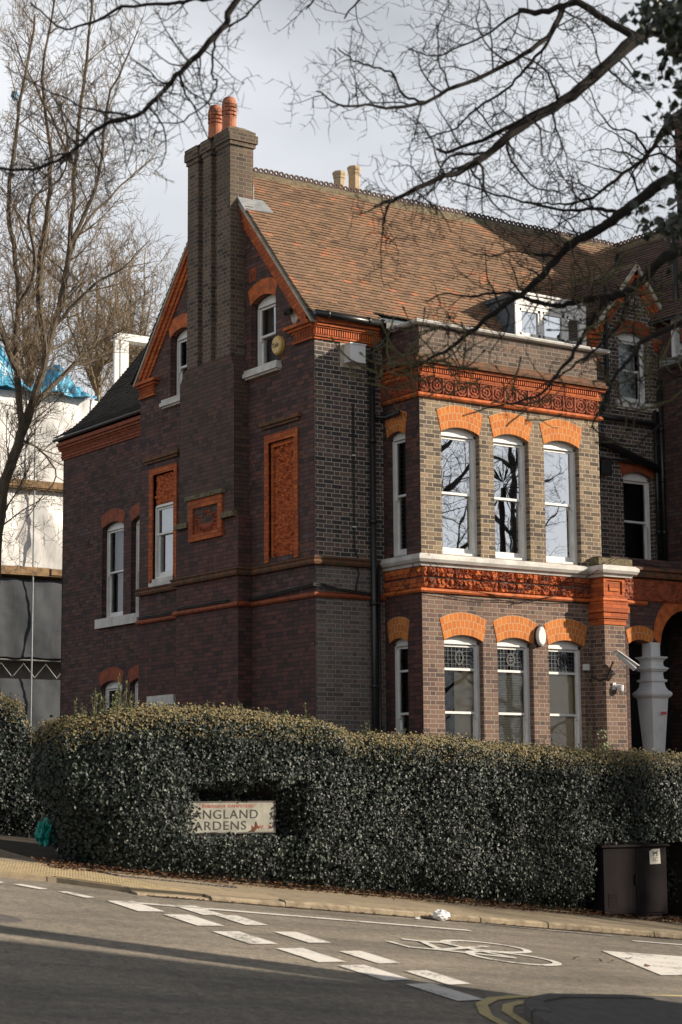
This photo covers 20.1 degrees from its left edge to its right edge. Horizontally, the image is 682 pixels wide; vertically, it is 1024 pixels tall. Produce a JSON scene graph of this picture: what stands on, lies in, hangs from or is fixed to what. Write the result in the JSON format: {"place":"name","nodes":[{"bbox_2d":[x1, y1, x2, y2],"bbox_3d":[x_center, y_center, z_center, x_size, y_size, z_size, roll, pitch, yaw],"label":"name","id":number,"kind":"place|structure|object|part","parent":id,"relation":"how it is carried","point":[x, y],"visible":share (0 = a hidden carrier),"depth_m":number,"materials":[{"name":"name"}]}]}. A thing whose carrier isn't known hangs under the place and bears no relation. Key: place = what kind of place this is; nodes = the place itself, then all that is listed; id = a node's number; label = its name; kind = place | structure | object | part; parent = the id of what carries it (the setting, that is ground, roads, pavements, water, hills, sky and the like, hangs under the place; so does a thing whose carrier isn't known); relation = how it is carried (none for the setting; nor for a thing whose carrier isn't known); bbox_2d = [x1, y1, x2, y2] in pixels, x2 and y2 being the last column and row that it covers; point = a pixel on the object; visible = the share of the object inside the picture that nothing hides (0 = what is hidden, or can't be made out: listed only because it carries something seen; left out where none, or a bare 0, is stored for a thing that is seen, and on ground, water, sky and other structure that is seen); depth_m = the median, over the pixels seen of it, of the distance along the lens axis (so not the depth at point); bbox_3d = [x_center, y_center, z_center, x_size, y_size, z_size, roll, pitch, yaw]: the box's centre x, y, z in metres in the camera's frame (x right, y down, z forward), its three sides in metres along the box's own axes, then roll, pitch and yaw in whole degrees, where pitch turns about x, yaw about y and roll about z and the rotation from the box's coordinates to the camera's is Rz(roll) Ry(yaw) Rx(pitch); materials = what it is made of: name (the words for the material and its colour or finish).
{"place":"outdoors","nodes":[
{"label":"outdoors","id":0,"kind":"place"},
{"bbox_2d":[175,905,223,914],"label":"give way dash","id":1,"kind":"object","parent":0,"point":[203,911],"visible":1,"depth_m":18.43,"materials":[{"name":"white paint"}]},
{"bbox_2d":[0,877,681,1023],"bbox_3d":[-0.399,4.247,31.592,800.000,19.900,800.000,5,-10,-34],"label":"road","id":2,"kind":"structure","parent":0,"point":[97,957],"depth_m":15.14,"materials":[{"name":"grey asphalt"}]},
{"bbox_2d":[0,914,22,922],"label":"drain cover","id":3,"kind":"object","parent":2,"relation":"on","point":[7,919],"visible":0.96,"depth_m":15.41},
{"bbox_2d":[15,884,46,888],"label":"edge dash","id":4,"kind":"object","parent":2,"relation":"on","point":[30,886],"visible":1,"depth_m":18.54,"materials":[{"name":"white paint"}]},
{"bbox_2d":[0,221,94,386],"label":"background tree","id":5,"kind":"object","parent":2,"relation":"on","point":[38,362],"visible":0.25,"depth_m":87.28,"materials":[{"name":"brown plant"}]},
{"bbox_2d":[0,389,99,737],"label":"scaffolded building","id":6,"kind":"structure","parent":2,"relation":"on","point":[30,633],"depth_m":55.50,"materials":[{"name":"metal"}]},
{"bbox_2d":[0,346,96,398],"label":"blue tarpaulin","id":7,"kind":"object","parent":6,"relation":"on","point":[83,395],"visible":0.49,"depth_m":56.71,"materials":[{"name":"blue plastic"}]},
{"bbox_2d":[110,333,148,383],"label":"white scaffold frame","id":8,"kind":"object","parent":6,"relation":"on","point":[120,363],"visible":0.39,"depth_m":60.44,"materials":[{"name":"paint"}]},
{"bbox_2d":[58,891,90,897],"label":"edge dash","id":9,"kind":"object","parent":2,"relation":"on","point":[80,895],"visible":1,"depth_m":18.37,"materials":[{"name":"white paint"}]},
{"bbox_2d":[26,218,157,400],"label":"background tree","id":10,"kind":"object","parent":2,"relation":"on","point":[94,377],"visible":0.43,"depth_m":80.09,"materials":[{"name":"brown plant"}]},
{"bbox_2d":[79,216,175,386],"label":"background tree","id":11,"kind":"object","parent":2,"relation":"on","point":[144,324],"visible":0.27,"depth_m":88.24,"materials":[{"name":"brown plant"}]},
{"bbox_2d":[109,901,161,910],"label":"give way dash","id":12,"kind":"object","parent":2,"relation":"on","point":[137,906],"visible":1,"depth_m":17.99,"materials":[{"name":"white paint"}]},
{"bbox_2d":[164,914,223,925],"bbox_3d":[-1.341,3.702,17.442,0.352,0.090,0.862,5,-10,-31],"label":"give way dash","id":13,"kind":"object","parent":2,"relation":"on","point":[194,920],"visible":1,"depth_m":17.43,"materials":[{"name":"white paint"}]},
{"bbox_2d":[216,915,266,924],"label":"give way dash","id":14,"kind":"object","parent":2,"relation":"on","point":[240,919],"visible":1,"depth_m":18.06,"materials":[{"name":"white paint"}]},
{"bbox_2d":[213,931,276,943],"bbox_3d":[-0.828,3.657,16.517,0.352,0.090,0.862,5,-10,-31],"label":"give way dash","id":15,"kind":"object","parent":2,"relation":"on","point":[244,937],"visible":1,"depth_m":16.51,"materials":[{"name":"white paint"}]},
{"bbox_2d":[117,901,470,930],"bbox_3d":[-0.396,4.071,19.322,4.202,0.454,0.123,5,-10,-33],"label":"lane line","id":16,"kind":"object","parent":2,"relation":"on","point":[291,915],"visible":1,"depth_m":19.24,"materials":[{"name":"white paint"}]},
{"bbox_2d":[276,932,330,942],"bbox_3d":[-0.347,3.812,17.233,0.312,0.081,0.781,5,-10,-31],"label":"give way dash","id":17,"kind":"object","parent":2,"relation":"on","point":[304,937],"visible":1,"depth_m":17.21,"materials":[{"name":"white paint"}]},
{"bbox_2d":[277,948,345,961],"bbox_3d":[-0.252,3.652,15.850,0.352,0.090,0.862,5,-10,-31],"label":"give way dash","id":18,"kind":"object","parent":2,"relation":"on","point":[310,954],"visible":1,"depth_m":15.84,"materials":[{"name":"white paint"}]},
{"bbox_2d":[31,857,681,938],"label":"leaf litter","id":19,"kind":"object","parent":2,"relation":"on","point":[417,898],"visible":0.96,"depth_m":22.66,"materials":[{"name":"brown plant"}]},
{"bbox_2d":[340,951,399,962],"bbox_3d":[0.241,3.778,16.321,0.312,0.081,0.781,5,-10,-31],"label":"give way dash","id":20,"kind":"object","parent":2,"relation":"on","point":[370,957],"visible":1,"depth_m":16.31,"materials":[{"name":"white paint"}]},
{"bbox_2d":[338,965,411,979],"bbox_3d":[0.263,3.642,15.203,0.352,0.090,0.862,5,-10,-31],"label":"give way dash","id":21,"kind":"object","parent":2,"relation":"on","point":[374,972],"visible":1,"depth_m":15.19,"materials":[{"name":"white paint"}]},
{"bbox_2d":[131,891,681,939],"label":"kerb","id":22,"kind":"structure","parent":2,"relation":"on","point":[411,913],"depth_m":21.25,"materials":[{"name":"beige concrete"}]},
{"bbox_2d":[149,895,674,938],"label":"gutter dirt","id":23,"kind":"structure","parent":2,"relation":"on","point":[403,916],"depth_m":20.86,"materials":[{"name":"soil"}]},
{"bbox_2d":[406,970,469,984],"bbox_3d":[0.775,3.745,15.470,0.312,0.081,0.781,5,-10,-31],"label":"give way dash","id":24,"kind":"object","parent":2,"relation":"on","point":[437,977],"visible":1,"depth_m":15.46,"materials":[{"name":"white paint"}]},
{"bbox_2d":[432,909,450,920],"bbox_3d":[1.108,4.452,21.245,0.238,0.125,0.151,5,-10,-34],"label":"plastic bag","id":25,"kind":"object","parent":2,"relation":"on","point":[441,915],"visible":1,"depth_m":21.19,"materials":[{"name":"white plastic"}]},
{"bbox_2d":[407,983,481,1000],"bbox_3d":[0.783,3.631,14.548,0.352,0.090,0.862,5,-10,-31],"label":"give way dash","id":26,"kind":"object","parent":2,"relation":"on","point":[445,992],"visible":1,"depth_m":14.54,"materials":[{"name":"white paint"}]},
{"bbox_2d":[387,938,561,965],"bbox_3d":[1.313,4.160,18.242,1.872,0.236,1.595,5,-10,-34],"label":"bicycle symbol","id":27,"kind":"object","parent":2,"relation":"on","point":[473,950],"visible":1,"depth_m":18.21,"materials":[{"name":"white paint"}]},
{"bbox_2d":[502,1001,529,1023],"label":"yellow line","id":28,"kind":"object","parent":2,"relation":"on","point":[507,1008],"visible":0.54,"depth_m":13.92,"materials":[{"name":"yellow paint"}]},
{"bbox_2d":[481,923,610,935],"bbox_3d":[2.369,4.770,21.933,1.817,0.215,0.080,4,-10,-29],"label":"worn line","id":29,"kind":"object","parent":2,"relation":"on","point":[546,929],"visible":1,"depth_m":21.91,"materials":[{"name":"white paint"}]},
{"bbox_2d":[476,995,681,1023],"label":"yellow line","id":30,"kind":"object","parent":2,"relation":"on","point":[483,1008],"visible":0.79,"depth_m":14.10,"materials":[{"name":"yellow paint"}]},
{"bbox_2d":[524,993,681,1023],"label":"kerb","id":31,"kind":"structure","parent":2,"relation":"on","point":[537,1010],"depth_m":13.84,"materials":[{"name":"grey concrete"}]},
{"bbox_2d":[573,956,650,965],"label":"fallen leaves","id":32,"kind":"object","parent":2,"relation":"on","point":[612,960],"visible":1,"depth_m":18.99,"materials":[{"name":"brown plant"}]},
{"bbox_2d":[604,951,681,974],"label":"give way triangle","id":33,"kind":"object","parent":2,"relation":"on","point":[665,965],"visible":1,"depth_m":19.65,"materials":[{"name":"white paint"}]},
{"bbox_2d":[632,940,681,944],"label":"lane line","id":34,"kind":"object","parent":2,"relation":"on","point":[657,942],"visible":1,"depth_m":22.26,"materials":[{"name":"white paint"}]},
{"bbox_2d":[0,848,681,932],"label":"pavement","id":35,"kind":"structure","parent":0,"point":[268,892],"depth_m":21.89,"materials":[{"name":"beige concrete"}]},
{"bbox_2d":[0,860,186,890],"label":"tactile paving","id":36,"kind":"structure","parent":35,"relation":"on","point":[38,869],"depth_m":19.92,"materials":[{"name":"beige concrete"}]},
{"bbox_2d":[96,871,236,887],"bbox_3d":[-1.919,4.023,21.014,1.597,0.252,0.398,3,-9,-23],"label":"manhole cover","id":37,"kind":"object","parent":35,"relation":"on","point":[175,880],"visible":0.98,"depth_m":21.01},
{"bbox_2d":[174,801,274,883],"bbox_3d":[-1.405,3.853,22.037,1.495,1.060,0.086,5,-10,-34],"label":"street sign","id":38,"kind":"object","parent":35,"relation":"on","point":[238,817],"visible":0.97,"depth_m":22.17,"materials":[{"name":"metal"}]},
{"bbox_2d":[581,841,669,919],"bbox_3d":[3.758,4.995,25.467,1.220,1.230,0.500,5,-10,-34],"label":"street cabinet","id":39,"kind":"object","parent":35,"relation":"on","point":[630,878],"visible":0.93,"depth_m":25.25,"materials":[{"name":"metal"}]},
{"bbox_3d":[3.876,4.855,25.313,1.120,0.840,0.020,5,-10,-34],"label":"door","id":40,"kind":"part","parent":39,"relation":"part of","materials":[{"name":"paint"}]},
{"bbox_2d":[649,849,660,863],"bbox_3d":[4.174,4.579,25.543,0.203,0.200,0.002,5,-10,-34],"label":"paper notice","id":41,"kind":"object","parent":39,"relation":"attached to","point":[654,854],"visible":1,"depth_m":25.54,"materials":[{"name":"white paper"}]},
{"bbox_2d":[0,830,681,919],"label":"garden ground","id":42,"kind":"structure","parent":0,"point":[23,845],"depth_m":23.03,"materials":[{"name":"soil"}]},
{"bbox_2d":[0,692,54,838],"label":"hedge","id":43,"kind":"object","parent":42,"relation":"on","point":[21,810],"visible":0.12,"depth_m":24.52,"materials":[{"name":"green plant"}]},
{"bbox_2d":[34,817,55,845],"bbox_3d":[-3.508,3.787,22.817,0.278,0.357,0.281,5,-10,-34],"label":"bin bag","id":44,"kind":"object","parent":42,"relation":"on","point":[41,834],"visible":0.74,"depth_m":22.74,"materials":[{"name":"teal plastic"}]},
{"bbox_2d":[0,0,179,699],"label":"bare tree","id":45,"kind":"object","parent":42,"relation":"on","point":[25,424],"visible":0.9,"depth_m":46.55,"materials":[{"name":"brown plant"}]},
{"bbox_2d":[11,91,18,99],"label":"plastic scrap","id":46,"kind":"object","parent":45,"relation":"attached to","point":[17,94],"visible":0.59,"depth_m":46.91,"materials":[{"name":"blue plastic"}]},
{"bbox_2d":[25,674,681,915],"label":"hedge","id":47,"kind":"object","parent":42,"relation":"on","point":[463,817],"visible":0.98,"depth_m":22.93,"materials":[{"name":"green plant"}]},
{"bbox_2d":[52,97,681,831],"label":"brick house","id":48,"kind":"structure","parent":42,"relation":"on","point":[252,521],"depth_m":34.11,"materials":[{"name":"brick"}]},
{"bbox_2d":[99,667,123,711],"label":"sash window","id":49,"kind":"structure","parent":48,"relation":"in","point":[112,673],"depth_m":41.18,"materials":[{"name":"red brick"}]},
{"bbox_2d":[101,508,125,617],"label":"sash window","id":50,"kind":"structure","parent":48,"relation":"in","point":[115,533],"depth_m":41.74,"materials":[{"name":"glass"}]},
{"bbox_2d":[128,664,137,705],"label":"sash window","id":51,"kind":"structure","parent":48,"relation":"in","point":[133,672],"depth_m":40.23,"materials":[{"name":"white paint"}]},
{"bbox_2d":[129,502,139,612],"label":"sash window","id":52,"kind":"structure","parent":48,"relation":"in","point":[134,511],"depth_m":40.66,"materials":[{"name":"white paint"}]},
{"bbox_2d":[148,502,173,586],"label":"sash window","id":53,"kind":"structure","parent":48,"relation":"in","point":[164,512],"depth_m":36.79,"materials":[{"name":"glass"}]},
{"bbox_2d":[159,313,186,408],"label":"sash window","id":54,"kind":"structure","parent":48,"relation":"in","point":[180,321],"depth_m":36.75,"materials":[{"name":"white paint"}]},
{"bbox_2d":[242,277,281,380],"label":"sash window","id":55,"kind":"structure","parent":48,"relation":"in","point":[267,362],"depth_m":34.37,"materials":[{"name":"white paint"}]},
{"bbox_2d":[272,336,284,354],"bbox_3d":[-1.103,-2.908,33.525,0.094,0.341,0.310,5,-10,-34],"label":"alarm box","id":56,"kind":"object","parent":48,"relation":"attached to","point":[278,344],"visible":1,"depth_m":33.45,"materials":[{"name":"beige plastic"}]},
{"bbox_2d":[282,308,297,323],"bbox_3d":[-0.886,-3.414,33.192,0.189,0.312,0.285,5,-10,-34],"label":"wall light","id":57,"kind":"object","parent":48,"relation":"attached to","point":[289,311],"visible":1,"depth_m":33.20,"materials":[{"name":"black metal"}]},
{"bbox_2d":[340,342,366,369],"bbox_3d":[0.218,-2.690,32.950,0.430,0.420,0.220,5,-10,-34],"label":"utility box","id":58,"kind":"object","parent":48,"relation":"attached to","point":[351,350],"visible":0.93,"depth_m":32.91,"materials":[{"name":"white plastic"}]},
{"bbox_2d":[385,411,448,556],"bbox_3d":[1.283,-0.360,33.001,0.818,2.711,0.920,5,-10,-34],"label":"sash window","id":59,"kind":"structure","parent":48,"relation":"in","point":[394,425],"depth_m":32.98,"materials":[{"name":"white paint"}]},
{"bbox_2d":[387,617,454,742],"bbox_3d":[1.310,3.359,32.450,0.818,3.151,0.920,5,-10,-34],"label":"sash window","id":60,"kind":"structure","parent":48,"relation":"in","point":[398,627],"depth_m":32.42,"materials":[{"name":"white paint"}]},
{"bbox_2d":[403,405,482,556],"bbox_3d":[1.817,-0.393,33.048,1.230,2.781,0.818,5,-10,-34],"label":"sash window","id":61,"kind":"structure","parent":48,"relation":"in","point":[458,455],"depth_m":32.89,"materials":[{"name":"glass"}]},
{"bbox_2d":[406,612,486,741],"bbox_3d":[1.845,3.331,32.496,1.230,3.211,0.818,5,-10,-34],"label":"sash window","id":62,"kind":"structure","parent":48,"relation":"in","point":[466,711],"depth_m":32.45,"materials":[{"name":"white paint"}]},
{"bbox_2d":[463,412,531,560],"bbox_3d":[2.740,-0.307,33.676,1.190,2.781,0.818,5,-10,-34],"label":"sash window","id":63,"kind":"structure","parent":48,"relation":"in","point":[509,460],"depth_m":33.51,"materials":[{"name":"glass"}]},
{"bbox_2d":[459,615,535,753],"bbox_3d":[2.768,3.418,33.124,1.190,3.211,0.818,5,-10,-34],"label":"sash window","id":64,"kind":"structure","parent":48,"relation":"in","point":[507,628],"depth_m":33.06,"materials":[{"name":"white paint"}]},
{"bbox_2d":[534,626,545,646],"bbox_3d":[3.449,2.151,33.233,0.210,0.368,0.110,5,-10,-34],"label":"oval wall lamp","id":65,"kind":"object","parent":48,"relation":"attached to","point":[539,636],"visible":1,"depth_m":33.19,"materials":[{"name":"white metal"}]},
{"bbox_2d":[511,419,581,564],"bbox_3d":[3.692,-0.218,34.325,1.220,2.781,0.818,5,-10,-34],"label":"sash window","id":66,"kind":"structure","parent":48,"relation":"in","point":[559,458],"depth_m":34.17,"materials":[{"name":"glass"}]},
{"bbox_2d":[510,619,586,759],"bbox_3d":[3.719,3.507,33.773,1.220,3.211,0.818,5,-10,-34],"label":"sash window","id":67,"kind":"structure","parent":48,"relation":"in","point":[564,656],"depth_m":33.71,"materials":[{"name":"grey glass"}]},
{"bbox_2d":[511,290,586,345],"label":"dormer window","id":68,"kind":"structure","parent":48,"relation":"in","point":[519,311],"depth_m":35.71,"materials":[{"name":"white paint"}]},
{"bbox_2d":[583,664,589,669],"bbox_3d":[4.305,2.729,33.767,0.110,0.110,0.065,5,-10,-34],"label":"junction box","id":69,"kind":"object","parent":48,"relation":"attached to","point":[586,666],"visible":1,"depth_m":33.74,"materials":[{"name":"white plastic"}]},
{"bbox_2d":[591,650,639,680],"bbox_3d":[4.791,2.686,33.581,0.852,0.527,0.386,-1,-8,7],"label":"security camera","id":70,"kind":"object","parent":48,"relation":"attached to","point":[628,661],"visible":1,"depth_m":33.56,"materials":[{"name":"white plastic"}]},
{"bbox_2d":[612,683,623,692],"bbox_3d":[4.848,3.076,33.644,0.203,0.170,0.107,-2,-9,9],"label":"dome camera","id":71,"kind":"object","parent":48,"relation":"attached to","point":[620,687],"visible":1,"depth_m":33.61,"materials":[{"name":"white plastic"}]},
{"bbox_2d":[629,669,642,761],"bbox_3d":[5.203,4.294,35.370,1.080,2.800,0.060,5,-10,-34],"label":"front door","id":72,"kind":"structure","parent":48,"relation":"in","point":[631,672],"depth_m":35.65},
{"bbox_2d":[618,459,654,559],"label":"sash window","id":73,"kind":"structure","parent":48,"relation":"in","point":[635,486],"depth_m":37.20,"materials":[{"name":"glass"}]},
{"bbox_2d":[614,320,658,413],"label":"sash window","id":74,"kind":"structure","parent":48,"relation":"in","point":[625,339],"depth_m":37.10,"materials":[{"name":"white paint"}]},
{"bbox_2d":[671,316,681,356],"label":"cross wing window","id":75,"kind":"structure","parent":48,"relation":"in","point":[676,340],"depth_m":36.86,"materials":[{"name":"white paint"}]},
{"bbox_2d":[597,729,610,750],"bbox_3d":[4.552,4.531,32.916,0.217,1.622,0.518,-5,-9,27],"label":"garden weed","id":76,"kind":"object","parent":42,"relation":"on","point":[606,744],"visible":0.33,"depth_m":32.95,"materials":[{"name":"green plant"}]},
{"bbox_2d":[0,0,681,399],"label":"sky","id":77,"kind":"structure","parent":0,"point":[295,149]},
{"bbox_2d":[544,998,681,1023],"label":"pavement","id":78,"kind":"structure","parent":0,"point":[607,1011],"depth_m":13.98,"materials":[{"name":"grey asphalt"}]},
{"bbox_2d":[0,0,681,454],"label":"street tree","id":79,"kind":"object","parent":78,"relation":"on","point":[600,70],"visible":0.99,"depth_m":12.41,"materials":[{"name":"brown plant"}]},
{"bbox_2d":[611,0,681,282],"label":"evergreen tree","id":80,"kind":"object","parent":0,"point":[665,17],"visible":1,"depth_m":10.72,"materials":[{"name":"green plant"}]}
]}

